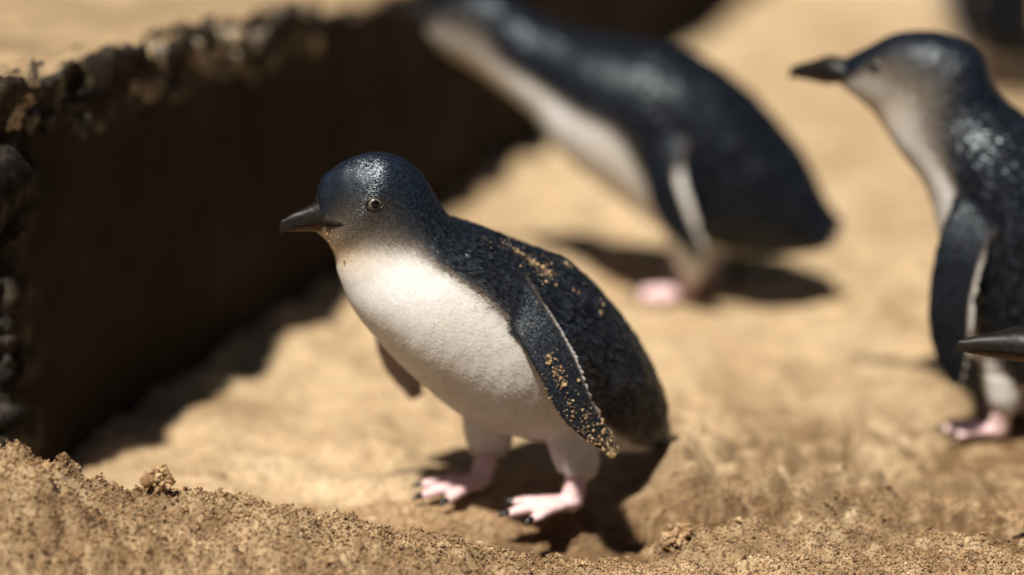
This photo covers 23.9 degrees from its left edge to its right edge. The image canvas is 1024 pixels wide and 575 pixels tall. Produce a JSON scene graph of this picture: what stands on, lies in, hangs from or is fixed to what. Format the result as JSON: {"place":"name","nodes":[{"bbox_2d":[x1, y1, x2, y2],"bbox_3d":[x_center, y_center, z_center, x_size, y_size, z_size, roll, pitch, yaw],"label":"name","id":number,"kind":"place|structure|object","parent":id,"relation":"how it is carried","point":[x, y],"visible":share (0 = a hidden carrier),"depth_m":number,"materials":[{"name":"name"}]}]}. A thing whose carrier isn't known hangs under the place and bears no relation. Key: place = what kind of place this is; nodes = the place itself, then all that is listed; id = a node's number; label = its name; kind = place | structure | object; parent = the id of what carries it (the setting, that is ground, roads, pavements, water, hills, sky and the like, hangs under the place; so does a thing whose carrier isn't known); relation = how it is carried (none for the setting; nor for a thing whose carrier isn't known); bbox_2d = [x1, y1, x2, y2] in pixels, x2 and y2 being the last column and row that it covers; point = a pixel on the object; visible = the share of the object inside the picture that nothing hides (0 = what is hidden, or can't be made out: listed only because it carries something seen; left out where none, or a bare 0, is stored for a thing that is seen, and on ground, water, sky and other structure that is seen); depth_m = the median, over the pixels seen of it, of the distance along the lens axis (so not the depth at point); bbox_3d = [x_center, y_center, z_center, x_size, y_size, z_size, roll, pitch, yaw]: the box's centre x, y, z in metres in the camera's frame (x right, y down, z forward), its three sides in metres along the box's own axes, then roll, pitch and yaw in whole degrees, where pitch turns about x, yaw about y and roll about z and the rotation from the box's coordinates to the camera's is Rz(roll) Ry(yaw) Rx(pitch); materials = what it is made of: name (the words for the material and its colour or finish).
{"place":"outdoors","nodes":[
{"label":"outdoors","id":0,"kind":"place"},
{"bbox_2d":[0,0,1023,574],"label":"ground","id":1,"kind":"structure","parent":0,"point":[546,194],"depth_m":1.86,"materials":[{"name":"beige sand"}]},
{"bbox_2d":[41,459,55,470],"bbox_3d":[-0.286,0.113,1.498,0.018,0.014,0.016,0,17,0],"label":"sand clod","id":2,"kind":"object","parent":1,"relation":"on","point":[47,465],"visible":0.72,"depth_m":1.50,"materials":[{"name":"beige sand"}]},
{"bbox_2d":[139,464,175,493],"bbox_3d":[-0.219,0.119,1.494,0.023,0.020,0.017,-4,17,-12],"label":"sand clod","id":3,"kind":"object","parent":1,"relation":"on","point":[150,478],"visible":1,"depth_m":1.49,"materials":[{"name":"beige sand"}]},
{"bbox_2d":[0,0,733,462],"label":"rock ledge","id":4,"kind":"object","parent":1,"relation":"on","point":[166,166],"visible":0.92,"depth_m":1.89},
{"bbox_2d":[280,151,671,525],"bbox_3d":[-0.018,0.025,1.623,0.248,0.253,0.149,2,17,7],"label":"penguin","id":5,"kind":"object","parent":1,"relation":"on","point":[446,307],"visible":1,"depth_m":1.56,"materials":[{"name":"black"}]},
{"bbox_2d":[326,228,619,516],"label":"sand grains","id":6,"kind":"object","parent":5,"relation":"attached to","point":[612,455],"visible":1,"depth_m":1.57},
{"bbox_2d":[0,309,1023,574],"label":"sand grains","id":7,"kind":"object","parent":1,"relation":"on","point":[430,523],"visible":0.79,"depth_m":1.57},
{"bbox_2d":[393,0,844,307],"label":"penguin","id":8,"kind":"object","parent":1,"relation":"on","point":[701,162],"visible":1,"depth_m":2.04,"materials":[{"name":"black"}]},
{"bbox_2d":[660,521,693,551],"bbox_3d":[0.107,0.162,1.571,0.021,0.024,0.018,9,19,26],"label":"sand clod","id":9,"kind":"object","parent":1,"relation":"on","point":[675,537],"visible":1,"depth_m":1.57,"materials":[{"name":"beige sand"}]},
{"bbox_2d":[789,30,1023,439],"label":"penguin","id":10,"kind":"object","parent":1,"relation":"on","point":[945,112],"visible":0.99,"depth_m":1.72,"materials":[{"name":"black"}]},
{"bbox_2d":[939,0,1023,84],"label":"penguin","id":11,"kind":"object","parent":1,"relation":"on","point":[991,32],"visible":0.69,"depth_m":2.84,"materials":[{"name":"black"}]},
{"bbox_2d":[954,326,1023,361],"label":"penguin","id":12,"kind":"object","parent":1,"relation":"on","point":[1007,344],"visible":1,"depth_m":1.48,"materials":[{"name":"black"}]}
]}

